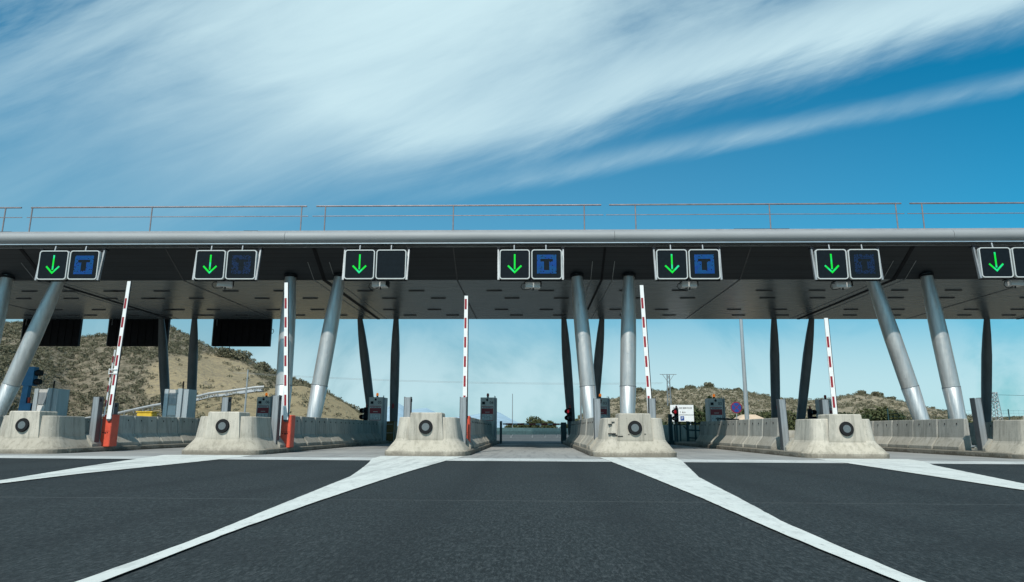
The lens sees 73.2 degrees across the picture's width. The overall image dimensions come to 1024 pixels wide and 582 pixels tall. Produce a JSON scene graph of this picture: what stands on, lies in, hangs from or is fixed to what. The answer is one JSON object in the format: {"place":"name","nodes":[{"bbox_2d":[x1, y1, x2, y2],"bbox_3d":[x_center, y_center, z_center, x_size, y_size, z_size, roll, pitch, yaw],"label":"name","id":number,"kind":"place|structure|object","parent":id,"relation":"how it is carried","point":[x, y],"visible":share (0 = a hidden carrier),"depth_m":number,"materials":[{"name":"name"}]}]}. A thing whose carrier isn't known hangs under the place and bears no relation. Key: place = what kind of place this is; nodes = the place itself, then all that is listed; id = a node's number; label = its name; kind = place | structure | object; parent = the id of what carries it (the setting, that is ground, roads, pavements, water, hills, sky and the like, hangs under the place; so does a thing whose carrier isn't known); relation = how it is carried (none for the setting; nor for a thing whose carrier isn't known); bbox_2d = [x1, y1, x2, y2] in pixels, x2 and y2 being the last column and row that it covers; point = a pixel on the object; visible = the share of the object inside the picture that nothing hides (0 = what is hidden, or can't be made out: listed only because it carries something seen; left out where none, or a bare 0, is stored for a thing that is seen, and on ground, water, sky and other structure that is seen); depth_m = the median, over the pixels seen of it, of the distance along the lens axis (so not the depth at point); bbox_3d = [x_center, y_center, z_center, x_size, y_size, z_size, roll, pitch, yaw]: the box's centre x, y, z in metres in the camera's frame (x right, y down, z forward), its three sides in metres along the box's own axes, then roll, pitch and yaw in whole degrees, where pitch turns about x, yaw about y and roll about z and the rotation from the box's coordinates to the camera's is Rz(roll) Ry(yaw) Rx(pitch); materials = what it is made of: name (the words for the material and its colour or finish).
{"place":"outdoors","nodes":[
{"label":"outdoors","id":0,"kind":"place"},
{"bbox_2d":[158,319,169,412],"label":"column","id":1,"kind":"structure","parent":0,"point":[163,363],"depth_m":37.65,"materials":[{"name":"metal"}]},
{"bbox_2d":[0,323,397,426],"bbox_3d":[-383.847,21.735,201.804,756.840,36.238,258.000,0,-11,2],"label":"hillside","id":2,"kind":"structure","parent":0,"point":[212,367],"depth_m":148.44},
{"bbox_2d":[0,320,363,417],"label":"scrub","id":3,"kind":"object","parent":2,"relation":"on","point":[13,326],"visible":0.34,"depth_m":153.35,"materials":[{"name":"green plant"}]},
{"bbox_2d":[227,349,252,360],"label":"bush","id":4,"kind":"object","parent":2,"relation":"on","point":[237,355],"visible":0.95,"depth_m":183.61,"materials":[{"name":"green plant"}]},
{"bbox_2d":[123,386,360,419],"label":"cut slope","id":5,"kind":"structure","parent":0,"point":[344,410],"depth_m":88.49,"materials":[{"name":"soil"}]},
{"bbox_2d":[85,386,263,417],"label":"guardrail","id":6,"kind":"object","parent":5,"relation":"on","point":[199,396],"visible":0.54,"depth_m":100.28,"materials":[{"name":"grey metal"}]},
{"bbox_2d":[102,383,361,419],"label":"scrub","id":7,"kind":"object","parent":5,"relation":"on","point":[219,408],"visible":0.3,"depth_m":90.18,"materials":[{"name":"green plant"}]},
{"bbox_2d":[463,296,470,441],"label":"barrier gate","id":8,"kind":"structure","parent":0,"point":[466,340],"depth_m":21.26,"materials":[{"name":"metal"}]},
{"bbox_2d":[387,403,558,427],"bbox_3d":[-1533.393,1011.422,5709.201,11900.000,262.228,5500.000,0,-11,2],"label":"mountain","id":9,"kind":"structure","parent":0,"point":[503,418],"depth_m":5329.86,"materials":[{"name":"stone"}]},
{"bbox_2d":[0,458,1023,581],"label":"road","id":10,"kind":"structure","parent":0,"point":[508,521],"depth_m":5.25,"materials":[{"name":"asphalt"}]},
{"bbox_2d":[0,455,1023,581],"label":"road marking","id":11,"kind":"object","parent":10,"relation":"on","point":[678,473],"visible":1,"depth_m":9.65,"materials":[{"name":"paint"}]},
{"bbox_2d":[0,455,1023,463],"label":"road stripe","id":12,"kind":"object","parent":10,"relation":"on","point":[526,459],"visible":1,"depth_m":16.45,"materials":[{"name":"paint"}]},
{"bbox_2d":[0,443,1023,460],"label":"pavement","id":13,"kind":"structure","parent":0,"point":[545,451],"depth_m":20.09,"materials":[{"name":"concrete"}]},
{"bbox_2d":[0,411,101,453],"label":"crash block","id":14,"kind":"structure","parent":13,"relation":"on","point":[36,432],"depth_m":19.28,"materials":[{"name":"concrete"}]},
{"bbox_2d":[67,443,189,452],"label":"curb","id":15,"kind":"structure","parent":13,"relation":"on","point":[113,448],"depth_m":21.98,"materials":[{"name":"concrete"}]},
{"bbox_2d":[89,396,103,441],"bbox_3d":[-12.598,3.952,20.902,0.230,1.485,0.224,0,-11,2],"label":"steel post","id":16,"kind":"object","parent":15,"relation":"on","point":[96,418],"visible":0.86,"depth_m":20.86,"materials":[{"name":"grey metal"}]},
{"bbox_2d":[100,281,131,445],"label":"barrier gate","id":17,"kind":"structure","parent":15,"relation":"on","point":[109,429],"depth_m":21.26,"materials":[{"name":"metal"}]},
{"bbox_2d":[116,415,138,445],"bbox_3d":[-12.623,4.522,22.395,0.385,0.955,1.414,0,-11,2],"label":"barrier segment","id":18,"kind":"object","parent":15,"relation":"on","point":[126,435],"visible":0.53,"depth_m":22.55,"materials":[{"name":"grey concrete"}]},
{"bbox_2d":[134,416,161,444],"bbox_3d":[-12.593,4.809,23.816,0.385,0.955,1.414,0,-11,2],"label":"barrier segment","id":19,"kind":"object","parent":15,"relation":"on","point":[145,430],"visible":0.94,"depth_m":23.74,"materials":[{"name":"grey concrete"}]},
{"bbox_2d":[157,417,181,443],"bbox_3d":[-12.555,5.096,25.237,0.385,0.955,1.414,0,-11,2],"label":"barrier segment","id":20,"kind":"object","parent":15,"relation":"on","point":[167,433],"visible":0.96,"depth_m":25.16,"materials":[{"name":"grey concrete"}]},
{"bbox_2d":[162,381,196,417],"bbox_3d":[-13.487,4.890,27.944,0.940,2.420,0.780,0,-11,2],"label":"service cabinet","id":21,"kind":"object","parent":15,"relation":"on","point":[180,403],"visible":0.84,"depth_m":27.69,"materials":[{"name":"grey metal"}]},
{"bbox_2d":[177,417,196,442],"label":"barrier segment","id":22,"kind":"object","parent":15,"relation":"on","point":[187,430],"visible":0.83,"depth_m":26.48,"materials":[{"name":"grey concrete"}]},
{"bbox_2d":[256,393,272,416],"bbox_3d":[-12.525,6.380,35.163,0.800,2.360,0.790,0,-11,2],"label":"payment machine","id":23,"kind":"object","parent":15,"relation":"on","point":[264,407],"visible":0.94,"depth_m":34.89,"materials":[{"name":"grey metal"}]},
{"bbox_2d":[182,412,285,454],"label":"crash block","id":24,"kind":"structure","parent":13,"relation":"on","point":[232,433],"depth_m":19.07,"materials":[{"name":"concrete"}]},
{"bbox_2d":[266,440,392,453],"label":"curb","id":25,"kind":"structure","parent":13,"relation":"on","point":[293,449],"depth_m":23.91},
{"bbox_2d":[271,395,281,443],"bbox_3d":[-7.026,3.881,20.549,0.230,1.535,0.224,0,-11,2],"label":"steel post","id":26,"kind":"object","parent":25,"relation":"on","point":[276,415],"visible":0.84,"depth_m":20.50,"materials":[{"name":"grey metal"}]},
{"bbox_2d":[275,274,297,435],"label":"front column","id":27,"kind":"structure","parent":25,"relation":"on","point":[290,279],"depth_m":26.37,"materials":[{"name":"metal"}]},
{"bbox_2d":[280,283,294,446],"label":"barrier gate","id":28,"kind":"structure","parent":25,"relation":"on","point":[287,428],"depth_m":21.13,"materials":[{"name":"metal"}]},
{"bbox_2d":[294,416,306,446],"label":"barrier segment","id":29,"kind":"object","parent":25,"relation":"on","point":[299,440],"visible":0.48,"depth_m":22.51,"materials":[{"name":"grey concrete"}]},
{"bbox_2d":[300,417,320,445],"bbox_3d":[-6.931,4.803,23.653,0.385,0.955,1.414,0,-11,2],"label":"barrier segment","id":30,"kind":"object","parent":25,"relation":"on","point":[308,434],"visible":0.9,"depth_m":23.54,"materials":[{"name":"grey concrete"}]},
{"bbox_2d":[315,417,332,444],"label":"barrier segment","id":31,"kind":"object","parent":25,"relation":"on","point":[322,435],"visible":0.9,"depth_m":24.96,"materials":[{"name":"grey concrete"}]},
{"bbox_2d":[307,274,344,417],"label":"front column","id":32,"kind":"structure","parent":25,"relation":"on","point":[322,370],"depth_m":26.23,"materials":[{"name":"metal"}]},
{"bbox_2d":[327,418,342,443],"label":"barrier segment","id":33,"kind":"object","parent":25,"relation":"on","point":[332,430],"visible":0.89,"depth_m":26.40,"materials":[{"name":"grey concrete"}]},
{"bbox_2d":[338,419,352,442],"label":"barrier segment","id":34,"kind":"object","parent":25,"relation":"on","point":[343,430],"visible":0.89,"depth_m":27.87,"materials":[{"name":"grey concrete"}]},
{"bbox_2d":[368,393,387,440],"bbox_3d":[-6.790,6.353,34.898,0.800,2.360,0.790,0,-11,2],"label":"payment machine","id":35,"kind":"object","parent":25,"relation":"on","point":[377,408],"visible":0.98,"depth_m":34.61,"materials":[{"name":"grey metal"}]},
{"bbox_2d":[386,421,396,440],"bbox_3d":[-6.257,7.249,35.655,0.500,1.020,0.420,0,-11,2],"label":"equipment box","id":36,"kind":"object","parent":25,"relation":"on","point":[391,430],"visible":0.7,"depth_m":35.48,"materials":[{"name":"paint"}]},
{"bbox_2d":[385,412,471,455],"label":"crash block","id":37,"kind":"structure","parent":13,"relation":"on","point":[428,434],"depth_m":18.88,"materials":[{"name":"concrete"}]},
{"bbox_2d":[385,441,498,455],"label":"curb","id":38,"kind":"structure","parent":13,"relation":"on","point":[478,449],"depth_m":23.45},
{"bbox_2d":[459,397,467,443],"bbox_3d":[-1.414,3.854,20.186,0.230,1.495,0.224,0,-11,2],"label":"steel post","id":39,"kind":"object","parent":38,"relation":"on","point":[463,413],"visible":0.71,"depth_m":20.13,"materials":[{"name":"grey metal"}]},
{"bbox_2d":[480,393,496,440],"bbox_3d":[-1.173,6.347,34.734,0.800,2.360,0.790,0,-11,2],"label":"payment machine","id":40,"kind":"object","parent":38,"relation":"on","point":[488,408],"visible":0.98,"depth_m":34.45,"materials":[{"name":"grey metal"}]},
{"bbox_2d":[563,441,675,455],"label":"curb","id":41,"kind":"structure","parent":13,"relation":"on","point":[587,451],"depth_m":22.89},
{"bbox_2d":[570,273,596,418],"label":"front column","id":42,"kind":"structure","parent":41,"relation":"on","point":[587,386],"depth_m":25.96,"materials":[{"name":"metal"}]},
{"bbox_2d":[593,398,600,439],"bbox_3d":[2.533,3.919,20.363,0.230,1.475,0.224,0,-11,2],"label":"steel post","id":43,"kind":"object","parent":41,"relation":"on","point":[596,410],"visible":0.64,"depth_m":20.31,"materials":[{"name":"metal"}]},
{"bbox_2d":[597,394,609,417],"bbox_3d":[4.485,6.340,34.569,0.800,2.360,0.790,0,-11,2],"label":"payment machine","id":44,"kind":"object","parent":41,"relation":"on","point":[605,407],"visible":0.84,"depth_m":34.30,"materials":[{"name":"grey metal"}]},
{"bbox_2d":[620,273,635,412],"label":"front column","id":45,"kind":"structure","parent":41,"relation":"on","point":[628,362],"depth_m":25.92,"materials":[{"name":"metal"}]},
{"bbox_2d":[640,285,651,411],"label":"barrier gate","id":46,"kind":"structure","parent":41,"relation":"on","point":[646,351],"depth_m":21.04,"materials":[{"name":"metal"}]},
{"bbox_2d":[588,413,676,456],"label":"crash block","id":47,"kind":"structure","parent":13,"relation":"on","point":[631,435],"depth_m":18.72,"materials":[{"name":"concrete"}]},
{"bbox_2d":[674,441,800,456],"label":"curb","id":48,"kind":"structure","parent":13,"relation":"on","point":[765,451],"depth_m":23.53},
{"bbox_2d":[674,421,699,441],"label":"access gate","id":49,"kind":"structure","parent":48,"relation":"on","point":[688,429],"depth_m":36.00,"materials":[{"name":"metal"}]},
{"bbox_2d":[703,421,717,444],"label":"barrier segment","id":50,"kind":"object","parent":48,"relation":"on","point":[712,433],"visible":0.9,"depth_m":28.94,"materials":[{"name":"grey concrete"}]},
{"bbox_2d":[705,394,725,420],"bbox_3d":[10.162,6.334,34.404,0.800,2.360,0.790,0,-11,2],"label":"payment machine","id":51,"kind":"object","parent":48,"relation":"on","point":[714,408],"visible":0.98,"depth_m":34.17,"materials":[{"name":"grey metal"}]},
{"bbox_2d":[712,420,725,444],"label":"barrier segment","id":52,"kind":"object","parent":48,"relation":"on","point":[721,432],"visible":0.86,"depth_m":27.62,"materials":[{"name":"grey concrete"}]},
{"bbox_2d":[721,420,736,445],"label":"barrier segment","id":53,"kind":"object","parent":48,"relation":"on","point":[731,433],"visible":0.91,"depth_m":26.11,"materials":[{"name":"grey concrete"}]},
{"bbox_2d":[731,419,749,446],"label":"barrier segment","id":54,"kind":"object","parent":48,"relation":"on","point":[743,432],"visible":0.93,"depth_m":24.63,"materials":[{"name":"grey concrete"}]},
{"bbox_2d":[744,419,762,447],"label":"barrier segment","id":55,"kind":"object","parent":48,"relation":"on","point":[756,434],"visible":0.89,"depth_m":23.28,"materials":[{"name":"grey concrete"}]},
{"bbox_2d":[757,418,779,448],"bbox_3d":[8.163,4.528,21.937,0.385,0.955,1.414,0,-11,2],"label":"barrier segment","id":56,"kind":"object","parent":48,"relation":"on","point":[770,438],"visible":0.87,"depth_m":21.75,"materials":[{"name":"grey concrete"}]},
{"bbox_2d":[776,399,789,449],"bbox_3d":[7.994,3.928,20.303,0.230,1.485,0.224,-2,-11,1],"label":"steel post","id":57,"kind":"object","parent":48,"relation":"on","point":[782,422],"visible":0.88,"depth_m":20.24,"materials":[{"name":"metal"}]},
{"bbox_2d":[780,414,889,458],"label":"crash block","id":58,"kind":"structure","parent":13,"relation":"on","point":[850,436],"depth_m":18.58,"materials":[{"name":"concrete"}]},
{"bbox_2d":[882,447,1012,458],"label":"curb","id":59,"kind":"structure","parent":13,"relation":"on","point":[973,452],"depth_m":21.15,"materials":[{"name":"concrete"}]},
{"bbox_2d":[874,420,892,446],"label":"barrier segment","id":60,"kind":"object","parent":59,"relation":"on","point":[883,433],"visible":0.8,"depth_m":25.89,"materials":[{"name":"grey concrete"}]},
{"bbox_2d":[866,281,929,419],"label":"front column","id":61,"kind":"structure","parent":59,"relation":"on","point":[903,368],"depth_m":25.61,"materials":[{"name":"metal"}]},
{"bbox_2d":[888,420,913,447],"bbox_3d":[13.898,5.094,24.614,0.385,0.955,1.414,0,-11,2],"label":"barrier segment","id":62,"kind":"object","parent":59,"relation":"on","point":[903,434],"visible":0.94,"depth_m":24.53,"materials":[{"name":"grey concrete"}]},
{"bbox_2d":[909,419,938,448],"bbox_3d":[13.849,4.808,23.194,0.385,0.955,1.414,0,-11,2],"label":"barrier segment","id":63,"kind":"object","parent":59,"relation":"on","point":[926,434],"visible":0.95,"depth_m":23.08,"materials":[{"name":"grey concrete"}]},
{"bbox_2d":[919,273,975,446],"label":"front column","id":64,"kind":"structure","parent":59,"relation":"on","point":[946,367],"depth_m":25.59,"materials":[{"name":"metal"}]},
{"bbox_2d":[933,419,971,449],"bbox_3d":[13.824,4.521,21.772,0.385,0.955,1.414,0,-11,2],"label":"barrier segment","id":65,"kind":"object","parent":59,"relation":"on","point":[954,434],"visible":0.99,"depth_m":21.56,"materials":[{"name":"grey concrete"}]},
{"bbox_2d":[969,398,987,450],"bbox_3d":[13.665,3.896,20.143,0.230,1.535,0.224,-2,-11,1],"label":"steel post","id":66,"kind":"object","parent":59,"relation":"on","point":[979,422],"visible":0.88,"depth_m":20.09,"materials":[{"name":"metal"}]},
{"bbox_2d":[974,415,1023,458],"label":"crash block","id":67,"kind":"structure","parent":13,"relation":"on","point":[1008,436],"depth_m":19.17,"materials":[{"name":"concrete"}]},
{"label":"kerb island","id":68,"kind":"structure","parent":13,"relation":"on","visible":0},
{"bbox_2d":[0,274,14,342],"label":"front column","id":69,"kind":"structure","parent":68,"relation":"on","point":[6,282],"depth_m":27.20,"materials":[{"name":"metal"}]},
{"bbox_2d":[18,367,43,410],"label":"signal column","id":70,"kind":"structure","parent":68,"relation":"on","point":[30,380],"depth_m":29.28,"materials":[{"name":"metal"}]},
{"bbox_2d":[0,278,67,415],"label":"front column","id":71,"kind":"structure","parent":68,"relation":"on","point":[11,383],"depth_m":26.62,"materials":[{"name":"metal"}]},
{"bbox_2d":[32,381,69,415],"bbox_3d":[-18.835,4.896,28.100,0.940,2.420,0.780,0,-11,2],"label":"service cabinet","id":72,"kind":"object","parent":68,"relation":"on","point":[53,399],"visible":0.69,"depth_m":27.88,"materials":[{"name":"grey metal"}]},
{"bbox_2d":[0,0,1023,426],"label":"sky","id":73,"kind":"structure","parent":0,"point":[311,104],"materials":[{"name":"blue"}]},
{"bbox_2d":[497,434,567,443],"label":"road","id":74,"kind":"structure","parent":0,"point":[529,439],"depth_m":52.62,"materials":[{"name":"asphalt"}]},
{"bbox_2d":[187,319,197,408],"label":"column","id":75,"kind":"structure","parent":74,"relation":"on","point":[192,364],"depth_m":37.60,"materials":[{"name":"metal"}]},
{"bbox_2d":[357,319,373,412],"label":"column","id":76,"kind":"structure","parent":74,"relation":"on","point":[366,370],"depth_m":37.33,"materials":[{"name":"metal"}]},
{"bbox_2d":[390,319,399,441],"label":"column","id":77,"kind":"structure","parent":74,"relation":"on","point":[394,370],"depth_m":37.30,"materials":[{"name":"metal"}]},
{"bbox_2d":[397,427,568,437],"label":"guardrail","id":78,"kind":"object","parent":74,"relation":"on","point":[530,431],"visible":0.15,"depth_m":66.45,"materials":[{"name":"grey metal"}]},
{"bbox_2d":[503,422,566,443],"bbox_3d":[1.222,7.687,37.399,3.450,1.120,0.300,0,-11,2],"label":"exit barrier","id":79,"kind":"object","parent":74,"relation":"on","point":[563,432],"visible":0.96,"depth_m":37.42,"materials":[{"name":"metal"}]},
{"bbox_2d":[561,319,574,434],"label":"column","id":80,"kind":"structure","parent":74,"relation":"on","point":[567,374],"depth_m":37.02,"materials":[{"name":"metal"}]},
{"bbox_2d":[594,319,603,397],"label":"column","id":81,"kind":"structure","parent":74,"relation":"on","point":[598,355],"depth_m":36.95,"materials":[{"name":"metal"}]},
{"bbox_2d":[663,425,699,441],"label":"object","id":82,"kind":"structure","parent":74,"relation":"on","point":[683,433],"depth_m":42.81,"materials":[{"name":"black concrete"}]},
{"bbox_2d":[670,405,693,424],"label":"service sign","id":83,"kind":"object","parent":74,"relation":"on","point":[685,413],"visible":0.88,"depth_m":58.71,"materials":[{"name":"metal"}]},
{"bbox_2d":[739,319,748,418],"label":"lamp pole","id":84,"kind":"object","parent":74,"relation":"on","point":[746,407],"visible":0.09,"depth_m":45.33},
{"bbox_2d":[770,319,779,417],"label":"column","id":85,"kind":"structure","parent":74,"relation":"on","point":[774,369],"depth_m":36.70,"materials":[{"name":"metal"}]},
{"bbox_2d":[796,319,813,418],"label":"column","id":86,"kind":"structure","parent":74,"relation":"on","point":[806,366],"depth_m":36.66,"materials":[{"name":"metal"}]},
{"bbox_2d":[981,319,991,421],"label":"column","id":87,"kind":"structure","parent":74,"relation":"on","point":[986,373],"depth_m":36.39,"materials":[{"name":"metal"}]},
{"bbox_2d":[579,388,1005,423],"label":"hill","id":88,"kind":"structure","parent":0,"point":[841,410],"depth_m":178.82,"materials":[{"name":"plant"}]},
{"bbox_2d":[559,385,1022,427],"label":"scrub","id":89,"kind":"object","parent":88,"relation":"on","point":[766,397],"visible":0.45,"depth_m":177.76,"materials":[{"name":"green plant"}]},
{"bbox_2d":[824,318,837,413],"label":"barrier gate","id":90,"kind":"structure","parent":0,"point":[831,371],"depth_m":20.74,"materials":[{"name":"metal"}]},
{"label":"ground","id":91,"kind":"structure","parent":0,"visible":0},
{"bbox_2d":[855,405,898,420],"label":"bush","id":92,"kind":"object","parent":91,"relation":"on","point":[879,413],"visible":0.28,"depth_m":84.55,"materials":[{"name":"green plant"}]},
{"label":"rear column","id":93,"kind":"object","parent":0,"visible":0},
{"bbox_2d":[0,228,1023,318],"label":"toll canopy","id":94,"kind":"object","parent":93,"relation":"on","point":[767,273],"visible":0.86,"depth_m":27.11,"materials":[{"name":"grey metal"}]},
{"bbox_2d":[20,319,82,349],"bbox_3d":[-26.551,2.196,39.806,3.400,2.420,0.250,0,-11,2],"label":"hanging panel","id":95,"kind":"object","parent":94,"relation":"hanging from","point":[63,332],"visible":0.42,"depth_m":39.68,"materials":[{"name":"black paint"}]},
{"bbox_2d":[34,246,108,281],"bbox_3d":[-15.716,-0.957,24.611,2.384,1.269,0.347,0,-11,2],"label":"lane sign","id":96,"kind":"object","parent":94,"relation":"hanging from","point":[55,265],"visible":1,"depth_m":24.45,"materials":[{"name":"grey metal"}]},
{"bbox_2d":[106,319,170,349],"bbox_3d":[-21.453,2.190,39.658,3.500,2.420,0.250,0,-11,2],"label":"hanging panel","id":97,"kind":"object","parent":94,"relation":"hanging from","point":[140,332],"visible":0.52,"depth_m":39.55,"materials":[{"name":"black paint"}]},
{"bbox_2d":[26,206,307,231],"bbox_3d":[-13.785,-2.560,27.455,11.410,1.702,0.064,0,-11,2],"label":"roof railing","id":98,"kind":"object","parent":94,"relation":"on","point":[152,207],"visible":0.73,"depth_m":27.57,"materials":[{"name":"metal"}]},
{"bbox_2d":[192,246,263,280],"bbox_3d":[-10.073,-0.964,24.447,2.384,1.269,0.347,0,-11,2],"label":"lane sign","id":99,"kind":"object","parent":94,"relation":"hanging from","point":[229,265],"visible":1,"depth_m":24.29,"materials":[{"name":"grey metal"}]},
{"bbox_2d":[211,319,273,349],"bbox_3d":[-15.352,2.183,39.480,3.508,2.420,0.250,0,-11,2],"label":"hanging panel","id":100,"kind":"object","parent":94,"relation":"hanging from","point":[229,333],"visible":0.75,"depth_m":39.36,"materials":[{"name":"black paint"}]},
{"bbox_2d":[342,245,410,280],"bbox_3d":[-4.778,-0.970,24.293,2.384,1.269,0.347,0,-11,2],"label":"lane sign","id":101,"kind":"object","parent":94,"relation":"hanging from","point":[391,264],"visible":1,"depth_m":24.13,"materials":[{"name":"grey metal"}]},
{"bbox_2d":[313,204,600,230],"bbox_3d":[-2.165,-2.574,27.117,11.500,1.702,0.064,0,-11,2],"label":"roof railing","id":102,"kind":"object","parent":94,"relation":"on","point":[453,215],"visible":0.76,"depth_m":27.22,"materials":[{"name":"metal"}]},
{"bbox_2d":[497,245,564,280],"bbox_3d":[0.653,-0.967,24.133,2.384,1.270,0.347,0,-11,2],"label":"lane sign","id":103,"kind":"object","parent":94,"relation":"hanging from","point":[546,264],"visible":1,"depth_m":23.97,"materials":[{"name":"grey metal"}]},
{"bbox_2d":[651,245,722,280],"bbox_3d":[6.083,-0.963,23.973,2.384,1.269,0.347,0,-11,2],"label":"lane sign","id":104,"kind":"object","parent":94,"relation":"hanging from","point":[670,264],"visible":1,"depth_m":23.81,"materials":[{"name":"grey metal"}]},
{"bbox_2d":[609,203,903,228],"bbox_3d":[9.430,-2.587,26.780,11.500,1.702,0.064,0,-11,2],"label":"roof railing","id":105,"kind":"object","parent":94,"relation":"on","point":[769,214],"visible":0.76,"depth_m":26.89,"materials":[{"name":"metal"}]},
{"bbox_2d":[808,244,883,280],"bbox_3d":[11.524,-0.960,23.813,2.384,1.270,0.347,0,-11,2],"label":"lane sign","id":106,"kind":"object","parent":94,"relation":"hanging from","point":[829,264],"visible":1,"depth_m":23.65,"materials":[{"name":"grey metal"}]},
{"bbox_2d":[907,202,1023,227],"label":"roof railing","id":107,"kind":"object","parent":94,"relation":"on","point":[922,213],"visible":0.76,"depth_m":26.65,"materials":[{"name":"metal"}]},
{"bbox_2d":[968,243,1023,279],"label":"lane sign","id":108,"kind":"object","parent":94,"relation":"hanging from","point":[998,263],"visible":1,"depth_m":23.52,"materials":[{"name":"grey metal"}]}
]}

